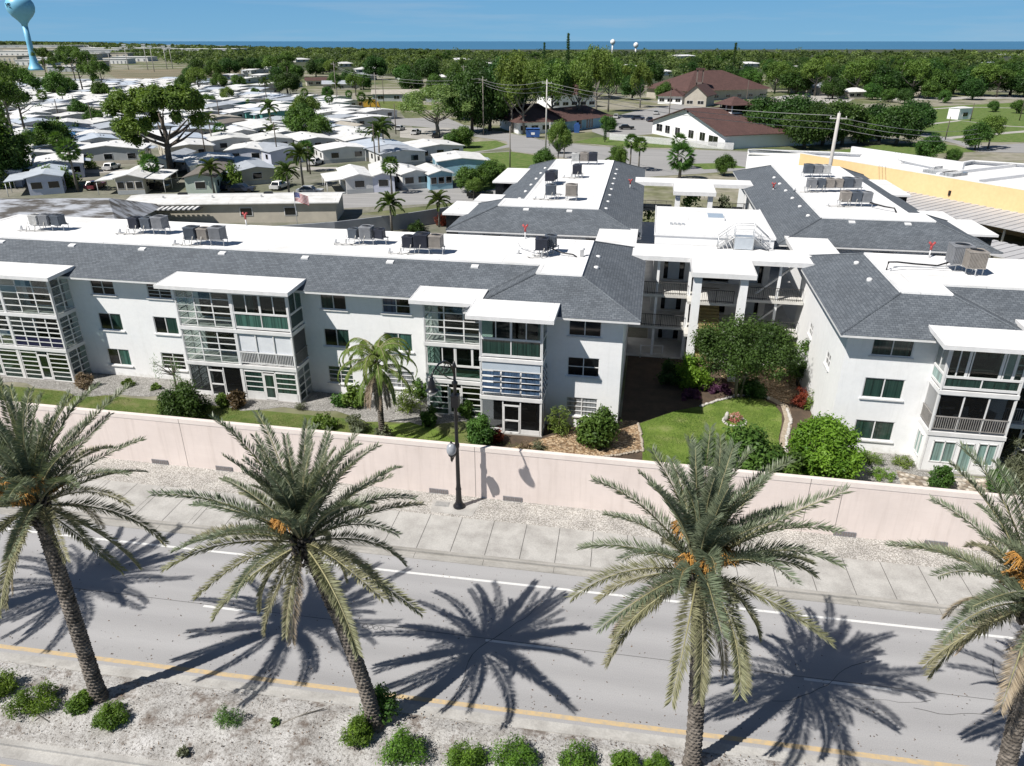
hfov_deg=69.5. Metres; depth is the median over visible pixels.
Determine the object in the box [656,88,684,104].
porch pavilion
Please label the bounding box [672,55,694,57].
house
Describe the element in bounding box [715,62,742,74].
tree
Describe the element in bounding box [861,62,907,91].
tree
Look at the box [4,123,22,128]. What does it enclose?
mobile home
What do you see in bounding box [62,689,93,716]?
juniper shrub
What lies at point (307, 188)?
parked car
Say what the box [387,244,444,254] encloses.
ac stand
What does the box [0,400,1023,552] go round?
boundary wall
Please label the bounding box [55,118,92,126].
mobile home
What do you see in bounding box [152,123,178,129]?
mobile home
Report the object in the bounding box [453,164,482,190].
tree
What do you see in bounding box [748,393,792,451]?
garden path
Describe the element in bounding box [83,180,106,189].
parked car
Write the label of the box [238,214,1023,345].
shade ground
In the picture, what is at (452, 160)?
mobile home
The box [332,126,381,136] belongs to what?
mobile home
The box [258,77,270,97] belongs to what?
palm tree
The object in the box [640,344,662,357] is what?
guard rail
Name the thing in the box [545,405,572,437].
garden plant
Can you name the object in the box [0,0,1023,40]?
sky
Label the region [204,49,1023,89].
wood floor
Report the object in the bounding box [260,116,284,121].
mobile home
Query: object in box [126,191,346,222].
long home
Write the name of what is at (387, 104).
field
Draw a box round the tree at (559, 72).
[536,58,572,108]
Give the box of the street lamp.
[425,360,464,509]
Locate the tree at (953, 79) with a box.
[950,66,965,93]
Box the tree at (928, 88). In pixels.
[919,80,942,98]
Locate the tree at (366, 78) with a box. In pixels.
[359,73,372,88]
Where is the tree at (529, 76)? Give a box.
[504,59,543,133]
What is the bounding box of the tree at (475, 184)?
[464,177,482,199]
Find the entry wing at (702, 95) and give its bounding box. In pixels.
[683,83,716,106]
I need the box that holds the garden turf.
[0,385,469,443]
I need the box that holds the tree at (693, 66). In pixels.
[678,60,698,71]
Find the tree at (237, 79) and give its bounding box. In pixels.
[230,74,246,84]
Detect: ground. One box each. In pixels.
[0,57,1023,480]
[0,90,511,223]
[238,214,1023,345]
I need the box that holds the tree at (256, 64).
[248,57,263,68]
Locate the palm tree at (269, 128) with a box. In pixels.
[260,124,277,131]
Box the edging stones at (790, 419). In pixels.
[783,408,792,451]
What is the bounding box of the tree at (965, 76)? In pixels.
[956,66,995,90]
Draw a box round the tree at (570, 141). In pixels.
[557,129,572,157]
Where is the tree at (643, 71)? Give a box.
[630,61,653,107]
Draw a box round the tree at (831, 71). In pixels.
[818,61,843,96]
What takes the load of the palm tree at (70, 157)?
on the park ground at (314, 178)
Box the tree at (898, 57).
[892,55,909,68]
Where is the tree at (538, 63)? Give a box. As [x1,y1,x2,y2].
[527,58,546,88]
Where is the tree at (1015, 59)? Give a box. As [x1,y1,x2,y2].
[1009,54,1023,65]
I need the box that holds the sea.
[44,41,1023,48]
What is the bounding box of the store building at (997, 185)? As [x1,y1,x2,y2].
[745,146,1023,237]
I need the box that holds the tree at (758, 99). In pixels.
[744,94,775,108]
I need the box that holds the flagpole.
[293,191,308,223]
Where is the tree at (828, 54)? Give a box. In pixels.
[821,53,834,56]
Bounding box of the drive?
[342,186,494,207]
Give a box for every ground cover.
[681,387,700,400]
[698,382,731,394]
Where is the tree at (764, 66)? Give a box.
[762,59,776,73]
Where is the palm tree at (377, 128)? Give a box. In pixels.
[364,121,391,159]
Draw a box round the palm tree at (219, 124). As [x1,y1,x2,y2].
[212,122,226,132]
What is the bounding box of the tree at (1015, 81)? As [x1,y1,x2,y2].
[1010,68,1023,95]
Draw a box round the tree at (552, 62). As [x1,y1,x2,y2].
[544,57,567,66]
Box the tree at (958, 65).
[950,62,967,91]
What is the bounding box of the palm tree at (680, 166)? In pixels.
[666,141,696,177]
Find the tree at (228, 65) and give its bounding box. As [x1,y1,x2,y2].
[218,57,241,73]
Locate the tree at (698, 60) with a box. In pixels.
[690,55,707,64]
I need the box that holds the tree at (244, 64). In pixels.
[235,55,249,69]
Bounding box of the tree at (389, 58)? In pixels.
[385,55,397,65]
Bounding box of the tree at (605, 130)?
[603,117,607,141]
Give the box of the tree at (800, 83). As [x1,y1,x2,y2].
[777,61,815,93]
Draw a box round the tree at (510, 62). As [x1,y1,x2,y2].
[492,49,530,132]
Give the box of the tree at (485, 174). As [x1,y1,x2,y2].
[470,164,491,186]
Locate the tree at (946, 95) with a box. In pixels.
[938,90,951,102]
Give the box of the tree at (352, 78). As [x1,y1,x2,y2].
[345,72,362,95]
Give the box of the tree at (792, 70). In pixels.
[780,67,799,92]
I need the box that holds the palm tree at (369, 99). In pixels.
[364,96,374,106]
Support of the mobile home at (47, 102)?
on the park ground at (314, 178)
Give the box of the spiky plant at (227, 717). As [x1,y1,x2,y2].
[212,703,246,729]
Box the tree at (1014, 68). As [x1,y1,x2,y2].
[994,59,1023,95]
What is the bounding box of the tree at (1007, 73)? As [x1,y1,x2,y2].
[992,69,1015,96]
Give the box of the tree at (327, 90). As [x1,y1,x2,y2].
[321,85,333,94]
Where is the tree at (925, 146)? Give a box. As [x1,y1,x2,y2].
[913,132,947,157]
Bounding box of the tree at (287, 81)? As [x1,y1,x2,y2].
[271,68,301,93]
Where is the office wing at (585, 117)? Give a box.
[548,105,612,130]
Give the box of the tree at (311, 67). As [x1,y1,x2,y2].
[305,58,323,76]
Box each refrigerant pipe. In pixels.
[550,247,576,256]
[870,202,896,212]
[885,261,948,269]
[890,264,959,270]
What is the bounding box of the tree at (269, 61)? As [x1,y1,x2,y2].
[261,55,280,73]
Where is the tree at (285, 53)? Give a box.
[280,51,293,60]
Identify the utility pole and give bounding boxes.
[371,73,376,109]
[372,124,375,161]
[482,77,486,134]
[509,126,510,167]
[542,80,551,148]
[829,111,846,164]
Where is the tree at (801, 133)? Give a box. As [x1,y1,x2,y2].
[776,100,835,148]
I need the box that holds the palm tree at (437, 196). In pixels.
[425,189,451,226]
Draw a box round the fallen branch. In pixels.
[282,708,323,723]
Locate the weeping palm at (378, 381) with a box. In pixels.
[337,333,417,432]
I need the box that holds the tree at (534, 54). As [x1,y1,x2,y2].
[530,52,541,58]
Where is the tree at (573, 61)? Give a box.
[567,58,580,68]
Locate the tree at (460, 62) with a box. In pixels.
[458,58,463,64]
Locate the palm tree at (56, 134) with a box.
[48,131,64,145]
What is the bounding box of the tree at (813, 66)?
[800,55,832,95]
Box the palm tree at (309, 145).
[298,140,315,171]
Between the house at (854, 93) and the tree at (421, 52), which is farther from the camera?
the tree at (421, 52)
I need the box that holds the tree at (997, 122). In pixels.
[977,112,1008,148]
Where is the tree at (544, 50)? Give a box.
[542,42,545,60]
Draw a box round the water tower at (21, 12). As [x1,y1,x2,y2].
[5,0,43,69]
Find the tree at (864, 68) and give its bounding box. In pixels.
[842,55,878,86]
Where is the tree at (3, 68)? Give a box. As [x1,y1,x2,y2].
[0,61,28,134]
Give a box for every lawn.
[388,422,454,442]
[640,397,781,463]
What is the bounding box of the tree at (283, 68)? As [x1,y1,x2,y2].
[278,62,295,73]
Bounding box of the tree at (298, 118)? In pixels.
[281,100,316,131]
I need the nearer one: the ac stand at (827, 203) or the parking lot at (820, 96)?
the ac stand at (827, 203)
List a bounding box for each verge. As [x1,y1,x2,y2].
[0,453,1016,570]
[463,141,506,151]
[480,152,556,190]
[576,137,717,148]
[692,163,745,168]
[834,142,974,154]
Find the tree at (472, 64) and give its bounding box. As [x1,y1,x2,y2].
[460,58,488,72]
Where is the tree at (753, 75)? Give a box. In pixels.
[737,67,765,84]
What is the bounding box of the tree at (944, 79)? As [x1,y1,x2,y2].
[924,67,958,96]
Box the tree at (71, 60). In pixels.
[52,44,79,79]
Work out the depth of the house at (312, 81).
429.08 m
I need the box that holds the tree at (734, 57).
[732,42,736,67]
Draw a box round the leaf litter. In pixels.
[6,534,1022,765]
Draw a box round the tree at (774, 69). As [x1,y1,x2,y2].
[764,58,791,92]
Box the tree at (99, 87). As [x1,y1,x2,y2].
[89,79,110,93]
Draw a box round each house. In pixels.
[293,58,308,61]
[304,77,328,85]
[321,80,359,89]
[338,62,352,66]
[354,67,374,72]
[371,89,421,100]
[537,84,598,107]
[663,70,670,74]
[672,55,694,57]
[743,62,759,66]
[837,87,867,98]
[912,86,924,96]
[947,106,972,119]
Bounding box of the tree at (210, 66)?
[203,58,222,77]
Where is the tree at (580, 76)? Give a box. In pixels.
[565,60,596,109]
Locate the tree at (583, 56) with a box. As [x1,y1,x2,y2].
[575,44,597,71]
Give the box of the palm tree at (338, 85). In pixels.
[331,81,341,95]
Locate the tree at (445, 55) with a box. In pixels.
[442,50,452,60]
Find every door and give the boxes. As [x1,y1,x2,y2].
[662,329,672,337]
[664,297,676,308]
[667,261,679,278]
[745,302,754,313]
[749,266,759,282]
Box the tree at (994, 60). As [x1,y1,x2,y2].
[990,58,1004,63]
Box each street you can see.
[391,118,747,176]
[921,133,1023,152]
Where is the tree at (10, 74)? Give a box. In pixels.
[0,60,18,127]
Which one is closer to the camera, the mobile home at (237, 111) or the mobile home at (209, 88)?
the mobile home at (237, 111)
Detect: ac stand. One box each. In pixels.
[18,222,68,230]
[115,225,170,234]
[172,236,227,245]
[333,235,388,244]
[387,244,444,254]
[516,244,558,257]
[532,192,577,200]
[562,172,583,177]
[793,185,862,192]
[801,172,831,176]
[826,199,873,206]
[945,261,983,276]
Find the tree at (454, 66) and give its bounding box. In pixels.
[444,61,462,76]
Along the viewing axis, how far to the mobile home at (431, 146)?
163.64 m
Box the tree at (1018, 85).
[1007,71,1023,96]
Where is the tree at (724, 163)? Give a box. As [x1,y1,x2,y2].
[713,153,736,175]
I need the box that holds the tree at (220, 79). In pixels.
[208,71,227,87]
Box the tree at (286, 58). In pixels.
[275,54,295,71]
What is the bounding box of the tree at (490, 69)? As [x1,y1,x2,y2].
[483,54,531,105]
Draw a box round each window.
[30,182,42,189]
[47,181,60,187]
[70,166,80,172]
[89,280,116,296]
[98,313,125,332]
[103,153,112,159]
[106,348,133,367]
[116,182,124,188]
[126,181,133,188]
[127,153,135,158]
[135,181,142,188]
[146,284,173,300]
[153,316,180,336]
[161,352,187,371]
[194,181,205,188]
[219,143,227,147]
[239,207,252,215]
[251,153,259,157]
[252,172,262,178]
[284,207,296,214]
[319,294,347,311]
[323,328,351,348]
[328,365,355,385]
[331,152,338,157]
[354,151,361,156]
[354,180,364,187]
[378,179,388,186]
[381,298,411,315]
[384,332,414,353]
[387,370,414,389]
[405,177,413,183]
[411,154,418,160]
[418,176,425,182]
[431,177,436,183]
[438,177,444,183]
[446,176,451,182]
[482,234,500,235]
[564,397,597,417]
[565,357,600,379]
[566,320,602,339]
[576,120,581,128]
[656,123,662,131]
[665,125,669,133]
[675,127,679,134]
[688,130,693,138]
[699,132,705,140]
[708,135,717,144]
[806,323,812,340]
[823,350,830,371]
[854,419,894,443]
[859,377,905,401]
[868,339,914,359]
[872,251,894,253]
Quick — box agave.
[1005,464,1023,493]
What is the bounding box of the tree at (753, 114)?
[739,91,789,124]
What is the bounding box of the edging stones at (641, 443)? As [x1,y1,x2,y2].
[598,422,644,456]
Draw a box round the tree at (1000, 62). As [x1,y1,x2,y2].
[989,60,1011,92]
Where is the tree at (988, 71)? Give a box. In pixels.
[970,62,1003,96]
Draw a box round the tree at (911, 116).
[874,103,931,145]
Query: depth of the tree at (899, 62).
348.75 m
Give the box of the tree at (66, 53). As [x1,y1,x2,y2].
[54,46,90,89]
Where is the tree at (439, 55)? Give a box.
[433,53,441,58]
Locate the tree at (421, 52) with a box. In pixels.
[415,50,428,58]
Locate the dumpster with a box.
[526,128,539,136]
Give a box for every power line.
[372,74,480,83]
[479,78,548,92]
[543,81,843,129]
[832,115,979,140]
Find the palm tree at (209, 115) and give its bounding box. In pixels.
[202,111,217,135]
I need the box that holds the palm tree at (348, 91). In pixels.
[345,90,352,97]
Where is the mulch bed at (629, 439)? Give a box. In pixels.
[512,420,641,455]
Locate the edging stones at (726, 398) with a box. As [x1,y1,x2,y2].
[699,394,769,406]
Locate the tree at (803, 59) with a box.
[797,56,810,64]
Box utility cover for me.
[434,501,449,506]
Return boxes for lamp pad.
[430,499,479,515]
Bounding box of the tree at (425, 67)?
[412,56,441,79]
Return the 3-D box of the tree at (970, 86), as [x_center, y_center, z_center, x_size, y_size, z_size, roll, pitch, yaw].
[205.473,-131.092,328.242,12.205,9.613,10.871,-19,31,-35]
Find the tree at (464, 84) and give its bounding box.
[444,67,493,132]
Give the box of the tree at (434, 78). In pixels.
[424,72,443,87]
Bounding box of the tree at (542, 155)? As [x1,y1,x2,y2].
[532,146,554,163]
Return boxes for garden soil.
[617,356,824,476]
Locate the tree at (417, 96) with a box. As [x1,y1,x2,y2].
[394,83,476,132]
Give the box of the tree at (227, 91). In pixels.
[219,86,234,96]
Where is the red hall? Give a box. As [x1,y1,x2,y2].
[645,70,771,99]
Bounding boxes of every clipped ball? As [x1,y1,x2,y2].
[926,465,956,488]
[985,466,1013,493]
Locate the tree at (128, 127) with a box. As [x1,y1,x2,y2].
[98,82,209,177]
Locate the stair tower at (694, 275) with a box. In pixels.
[595,205,839,381]
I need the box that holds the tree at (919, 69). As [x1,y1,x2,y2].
[898,57,935,88]
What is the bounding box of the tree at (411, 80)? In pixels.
[397,71,424,88]
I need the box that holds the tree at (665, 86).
[655,80,671,98]
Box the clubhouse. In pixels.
[790,82,824,93]
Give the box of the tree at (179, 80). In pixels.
[172,76,191,86]
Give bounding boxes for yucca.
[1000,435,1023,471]
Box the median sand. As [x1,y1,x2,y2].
[0,661,806,765]
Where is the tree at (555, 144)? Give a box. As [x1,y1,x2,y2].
[554,140,566,151]
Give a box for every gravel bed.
[1,373,476,424]
[831,451,984,483]
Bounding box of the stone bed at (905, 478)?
[896,470,1023,494]
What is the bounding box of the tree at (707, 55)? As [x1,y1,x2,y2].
[701,51,712,60]
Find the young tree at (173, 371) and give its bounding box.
[151,352,188,388]
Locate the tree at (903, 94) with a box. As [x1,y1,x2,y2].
[895,88,914,103]
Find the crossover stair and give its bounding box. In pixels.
[717,222,770,250]
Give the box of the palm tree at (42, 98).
[35,89,47,101]
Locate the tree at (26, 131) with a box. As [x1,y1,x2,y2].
[20,128,34,141]
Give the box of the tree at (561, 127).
[546,119,570,158]
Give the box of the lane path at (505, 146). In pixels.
[429,145,508,160]
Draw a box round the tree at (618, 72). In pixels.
[596,59,625,111]
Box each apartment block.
[0,214,645,436]
[442,159,645,240]
[733,165,1002,325]
[792,252,1023,476]
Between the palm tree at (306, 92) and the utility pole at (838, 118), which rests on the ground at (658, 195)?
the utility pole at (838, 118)
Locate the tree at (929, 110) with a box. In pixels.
[900,98,939,127]
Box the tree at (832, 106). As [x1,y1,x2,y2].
[809,97,858,145]
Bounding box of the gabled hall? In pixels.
[648,96,808,148]
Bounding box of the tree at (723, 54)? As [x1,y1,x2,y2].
[721,52,733,58]
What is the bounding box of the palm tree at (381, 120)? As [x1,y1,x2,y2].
[370,116,393,139]
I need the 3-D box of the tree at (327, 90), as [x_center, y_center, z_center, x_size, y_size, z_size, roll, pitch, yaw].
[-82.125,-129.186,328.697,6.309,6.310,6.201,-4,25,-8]
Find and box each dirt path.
[930,120,1021,126]
[946,131,1023,138]
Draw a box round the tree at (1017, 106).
[1010,99,1023,112]
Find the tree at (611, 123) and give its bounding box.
[599,115,617,131]
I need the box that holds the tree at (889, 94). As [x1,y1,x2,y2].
[880,88,897,101]
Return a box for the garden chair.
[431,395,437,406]
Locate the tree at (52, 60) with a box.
[44,55,64,71]
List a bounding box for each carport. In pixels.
[903,190,1023,241]
[990,240,1023,259]
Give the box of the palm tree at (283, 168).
[273,160,299,191]
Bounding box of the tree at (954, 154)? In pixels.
[944,148,964,160]
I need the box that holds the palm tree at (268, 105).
[258,100,279,122]
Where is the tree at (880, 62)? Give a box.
[871,58,886,69]
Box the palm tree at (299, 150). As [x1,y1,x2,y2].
[283,142,314,185]
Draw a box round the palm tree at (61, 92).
[56,87,65,98]
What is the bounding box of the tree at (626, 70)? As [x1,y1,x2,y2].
[615,59,631,93]
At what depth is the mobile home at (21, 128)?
191.33 m
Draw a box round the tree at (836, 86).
[819,75,847,98]
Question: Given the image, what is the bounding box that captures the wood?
[0,41,1023,88]
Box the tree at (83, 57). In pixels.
[71,48,98,82]
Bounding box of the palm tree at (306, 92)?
[300,88,308,96]
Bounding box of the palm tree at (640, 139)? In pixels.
[633,136,648,166]
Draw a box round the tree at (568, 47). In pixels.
[565,33,570,63]
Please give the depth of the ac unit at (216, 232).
56.02 m
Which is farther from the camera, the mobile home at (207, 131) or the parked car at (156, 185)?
the mobile home at (207, 131)
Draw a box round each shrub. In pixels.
[0,167,15,188]
[0,667,20,697]
[1,677,62,719]
[58,165,82,188]
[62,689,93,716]
[73,372,93,390]
[84,153,98,168]
[90,697,129,731]
[135,150,153,164]
[153,378,213,418]
[214,392,229,407]
[222,162,242,184]
[224,160,239,179]
[271,165,293,181]
[311,412,338,429]
[329,392,347,407]
[337,711,374,747]
[341,380,366,408]
[344,414,369,432]
[359,681,402,724]
[375,722,430,765]
[391,381,424,414]
[407,219,424,231]
[412,377,426,400]
[419,403,437,426]
[434,212,445,226]
[440,737,488,765]
[457,398,475,418]
[464,410,497,445]
[488,732,542,765]
[555,738,600,765]
[573,403,622,449]
[608,748,641,765]
[642,210,654,221]
[642,749,671,765]
[653,357,683,386]
[672,352,714,390]
[681,196,704,207]
[683,434,733,467]
[713,194,731,208]
[721,367,800,403]
[722,415,789,473]
[737,376,767,399]
[768,442,806,474]
[787,338,809,384]
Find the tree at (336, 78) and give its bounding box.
[326,71,342,82]
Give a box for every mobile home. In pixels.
[0,166,32,187]
[3,106,16,110]
[3,163,74,196]
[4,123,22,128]
[5,110,51,115]
[10,114,57,119]
[11,117,53,126]
[12,102,37,108]
[13,127,34,133]
[16,105,59,109]
[22,89,43,91]
[24,155,34,171]
[25,106,66,115]
[25,148,55,166]
[28,92,52,95]
[29,99,47,102]
[29,142,90,151]
[32,152,90,177]
[37,101,69,104]
[41,93,83,96]
[42,103,70,106]
[44,98,71,101]
[49,96,81,99]
[51,94,85,96]
[52,112,83,119]
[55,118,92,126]
[60,105,101,111]
[68,89,90,93]
[68,126,89,131]
[70,92,92,94]
[71,140,156,164]
[75,129,115,136]
[75,132,121,143]
[78,100,100,105]
[81,96,106,99]
[82,94,107,96]
[85,117,114,123]
[86,122,117,136]
[94,162,178,194]
[102,79,123,80]
[103,112,123,117]
[104,81,122,82]
[108,85,125,87]
[116,82,138,85]
[118,129,173,147]
[119,80,139,82]
[121,78,140,80]
[135,81,157,82]
[137,78,157,80]
[147,148,196,172]
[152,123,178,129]
[154,78,173,80]
[156,132,207,140]
[157,137,214,155]
[158,77,177,78]
[159,109,185,115]
[164,113,190,118]
[164,117,186,124]
[167,125,220,134]
[174,119,220,125]
[181,157,234,193]
[183,152,234,172]
[186,109,222,113]
[190,85,224,86]
[196,89,212,92]
[203,87,224,89]
[203,132,250,152]
[204,99,221,101]
[204,103,239,110]
[209,114,240,119]
[210,89,240,92]
[215,96,240,101]
[215,118,247,126]
[217,100,258,104]
[219,108,251,117]
[220,125,257,134]
[223,74,249,79]
[223,141,262,159]
[223,156,275,184]
[226,84,259,87]
[229,119,283,126]
[230,86,249,90]
[231,97,265,102]
[235,103,264,107]
[239,94,269,98]
[240,91,264,94]
[240,122,290,132]
[241,68,268,73]
[241,89,274,92]
[244,77,261,82]
[244,107,275,118]
[246,132,292,144]
[248,87,279,92]
[249,83,274,87]
[250,73,270,78]
[250,109,286,118]
[256,101,291,103]
[258,142,307,164]
[260,92,294,94]
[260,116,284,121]
[262,94,294,100]
[263,127,295,134]
[269,97,323,101]
[272,104,292,107]
[284,131,336,150]
[290,94,323,96]
[299,126,339,135]
[306,123,346,127]
[313,142,365,163]
[315,109,338,115]
[318,95,351,98]
[319,101,349,104]
[321,103,362,108]
[321,164,373,193]
[323,107,361,110]
[324,114,355,118]
[328,117,357,122]
[331,109,367,114]
[331,132,385,141]
[332,121,371,126]
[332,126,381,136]
[333,98,363,107]
[345,114,391,126]
[350,138,408,160]
[356,107,396,118]
[367,144,426,164]
[368,160,395,191]
[388,163,426,189]
[401,139,464,160]
[415,163,453,189]
[431,150,489,175]
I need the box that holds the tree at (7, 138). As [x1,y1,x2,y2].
[0,111,36,169]
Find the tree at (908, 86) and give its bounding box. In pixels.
[898,73,918,94]
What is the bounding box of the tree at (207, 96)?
[202,93,215,99]
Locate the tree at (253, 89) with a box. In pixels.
[250,86,260,91]
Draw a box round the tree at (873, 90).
[862,81,883,99]
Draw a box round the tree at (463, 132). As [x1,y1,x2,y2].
[449,125,474,146]
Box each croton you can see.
[226,389,247,410]
[790,386,807,407]
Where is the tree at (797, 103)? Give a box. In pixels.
[763,90,815,127]
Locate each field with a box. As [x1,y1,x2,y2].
[106,69,240,78]
[364,101,431,109]
[920,103,1023,141]
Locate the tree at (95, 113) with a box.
[82,107,103,119]
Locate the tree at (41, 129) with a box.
[26,116,78,146]
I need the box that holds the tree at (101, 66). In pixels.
[83,60,111,82]
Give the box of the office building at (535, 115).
[500,103,566,133]
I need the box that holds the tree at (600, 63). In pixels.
[583,45,616,108]
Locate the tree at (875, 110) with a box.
[866,98,905,141]
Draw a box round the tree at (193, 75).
[184,65,208,86]
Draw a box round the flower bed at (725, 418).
[722,411,746,426]
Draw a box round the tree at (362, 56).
[358,51,367,59]
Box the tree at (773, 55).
[766,53,781,60]
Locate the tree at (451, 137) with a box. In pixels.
[441,133,460,143]
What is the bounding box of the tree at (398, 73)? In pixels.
[392,63,412,78]
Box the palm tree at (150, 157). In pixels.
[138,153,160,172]
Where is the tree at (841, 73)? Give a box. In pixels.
[827,59,861,87]
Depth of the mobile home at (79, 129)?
192.28 m
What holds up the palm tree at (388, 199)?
on the shade ground at (636, 332)
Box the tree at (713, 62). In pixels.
[709,57,719,69]
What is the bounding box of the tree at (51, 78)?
[41,69,73,93]
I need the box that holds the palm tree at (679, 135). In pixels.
[671,132,687,163]
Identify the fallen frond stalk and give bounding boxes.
[0,707,49,722]
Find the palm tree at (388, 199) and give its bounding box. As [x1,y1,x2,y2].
[374,191,405,230]
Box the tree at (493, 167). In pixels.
[481,158,506,184]
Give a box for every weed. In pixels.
[176,744,189,757]
[270,717,279,726]
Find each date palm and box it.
[0,376,169,703]
[146,407,425,732]
[566,422,855,765]
[883,441,1023,765]
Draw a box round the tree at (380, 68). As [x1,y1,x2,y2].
[360,55,389,79]
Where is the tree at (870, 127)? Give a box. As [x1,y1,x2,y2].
[849,110,878,143]
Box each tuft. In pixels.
[293,402,306,409]
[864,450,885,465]
[868,466,897,482]
[890,454,914,468]
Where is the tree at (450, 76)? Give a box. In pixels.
[439,68,468,113]
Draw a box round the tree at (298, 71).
[290,64,304,77]
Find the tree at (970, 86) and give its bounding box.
[958,78,987,99]
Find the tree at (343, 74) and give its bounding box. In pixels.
[340,68,356,79]
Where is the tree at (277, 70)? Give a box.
[267,66,282,81]
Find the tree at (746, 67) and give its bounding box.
[735,63,757,71]
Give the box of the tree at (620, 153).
[608,144,627,162]
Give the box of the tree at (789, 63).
[766,61,796,84]
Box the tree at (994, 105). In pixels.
[987,100,999,111]
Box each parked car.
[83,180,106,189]
[101,162,120,169]
[149,181,170,190]
[220,180,233,189]
[227,183,255,192]
[269,180,289,189]
[296,185,323,191]
[308,157,322,165]
[394,125,404,130]
[410,129,420,134]
[432,132,439,137]
[466,189,492,197]
[619,124,633,129]
[631,115,644,119]
[860,138,879,144]
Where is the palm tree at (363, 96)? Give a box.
[356,91,365,107]
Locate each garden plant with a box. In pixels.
[120,378,136,386]
[150,382,161,390]
[374,424,392,435]
[491,426,503,443]
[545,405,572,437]
[777,343,798,375]
[804,388,813,409]
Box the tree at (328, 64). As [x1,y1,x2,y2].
[322,59,339,71]
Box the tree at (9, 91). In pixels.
[0,77,26,119]
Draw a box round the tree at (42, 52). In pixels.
[30,47,53,72]
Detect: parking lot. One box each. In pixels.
[400,128,453,139]
[592,104,701,136]
[770,94,851,102]
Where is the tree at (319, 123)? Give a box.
[305,112,334,133]
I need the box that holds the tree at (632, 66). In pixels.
[627,62,635,74]
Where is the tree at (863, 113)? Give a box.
[823,99,870,145]
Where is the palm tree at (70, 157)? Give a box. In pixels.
[52,136,81,191]
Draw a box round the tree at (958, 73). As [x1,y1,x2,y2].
[952,61,979,94]
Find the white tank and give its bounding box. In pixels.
[610,39,614,53]
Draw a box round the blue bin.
[574,123,579,132]
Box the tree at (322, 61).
[314,58,331,73]
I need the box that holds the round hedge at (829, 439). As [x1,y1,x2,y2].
[785,410,870,479]
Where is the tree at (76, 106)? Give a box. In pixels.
[66,97,91,111]
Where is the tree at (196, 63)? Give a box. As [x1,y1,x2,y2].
[189,57,205,71]
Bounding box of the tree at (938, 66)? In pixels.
[914,56,947,85]
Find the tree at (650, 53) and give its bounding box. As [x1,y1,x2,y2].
[646,51,655,60]
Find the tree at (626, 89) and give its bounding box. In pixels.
[619,74,644,99]
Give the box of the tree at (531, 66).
[527,61,537,76]
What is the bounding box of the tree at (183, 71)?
[180,65,193,74]
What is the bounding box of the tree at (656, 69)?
[635,57,666,82]
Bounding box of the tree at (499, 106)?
[467,62,510,130]
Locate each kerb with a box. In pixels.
[0,506,1014,616]
[0,652,895,765]
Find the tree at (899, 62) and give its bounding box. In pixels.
[895,58,912,74]
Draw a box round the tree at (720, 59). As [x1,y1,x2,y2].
[716,57,730,68]
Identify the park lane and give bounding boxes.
[85,167,336,172]
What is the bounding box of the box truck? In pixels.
[363,100,380,107]
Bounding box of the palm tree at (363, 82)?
[359,78,365,89]
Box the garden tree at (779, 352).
[689,313,808,398]
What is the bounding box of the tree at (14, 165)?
[0,137,31,177]
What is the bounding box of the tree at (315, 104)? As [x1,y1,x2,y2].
[289,94,322,114]
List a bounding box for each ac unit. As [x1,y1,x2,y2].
[26,213,38,224]
[36,213,53,224]
[48,213,66,224]
[126,216,142,227]
[138,216,151,228]
[149,215,169,228]
[182,225,199,239]
[195,226,208,239]
[207,225,227,239]
[347,227,358,238]
[358,224,374,238]
[373,227,385,238]
[401,234,413,247]
[413,231,430,247]
[428,233,443,248]
[535,236,549,250]
[545,170,555,180]
[545,183,556,194]
[545,233,557,247]
[549,169,557,178]
[565,183,577,195]
[572,152,579,160]
[572,164,581,173]
[579,152,588,160]
[588,152,597,160]
[802,163,813,172]
[806,178,817,187]
[813,164,823,172]
[817,178,825,187]
[822,164,831,172]
[825,177,835,187]
[834,178,843,187]
[839,190,852,201]
[842,176,854,187]
[851,190,862,201]
[853,177,862,186]
[861,191,873,201]
[944,242,976,264]
[962,248,990,269]
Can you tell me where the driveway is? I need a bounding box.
[280,206,449,230]
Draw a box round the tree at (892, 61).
[888,55,911,64]
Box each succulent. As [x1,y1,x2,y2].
[517,440,528,448]
[530,438,544,449]
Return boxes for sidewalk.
[1,470,1019,609]
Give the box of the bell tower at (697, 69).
[696,68,704,84]
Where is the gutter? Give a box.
[0,508,1016,622]
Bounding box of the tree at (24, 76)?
[0,65,43,128]
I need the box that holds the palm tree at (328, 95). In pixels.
[324,93,332,104]
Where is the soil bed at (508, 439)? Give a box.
[484,417,620,457]
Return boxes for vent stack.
[579,248,584,256]
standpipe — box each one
[522,224,527,238]
[928,241,935,257]
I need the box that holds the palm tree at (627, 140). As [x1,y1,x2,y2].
[623,133,637,163]
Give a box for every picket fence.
[609,133,733,149]
[809,136,877,144]
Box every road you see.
[0,514,1023,765]
[0,758,53,765]
[880,96,1023,100]
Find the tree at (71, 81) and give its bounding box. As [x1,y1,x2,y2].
[58,76,79,89]
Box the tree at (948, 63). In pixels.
[937,56,954,72]
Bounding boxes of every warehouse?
[0,45,83,47]
[0,47,90,49]
[0,50,28,54]
[0,55,28,60]
[15,59,60,64]
[35,54,102,60]
[46,66,79,71]
[53,53,108,57]
[56,49,130,52]
[63,61,109,65]
[79,48,170,48]
[103,58,135,63]
[109,53,134,56]
[111,56,157,60]
[164,48,248,50]
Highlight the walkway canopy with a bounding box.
[635,177,752,210]
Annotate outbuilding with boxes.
[0,198,161,218]
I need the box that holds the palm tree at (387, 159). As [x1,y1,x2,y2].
[381,155,399,193]
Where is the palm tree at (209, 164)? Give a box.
[196,158,224,192]
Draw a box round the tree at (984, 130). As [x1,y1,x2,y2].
[961,120,995,149]

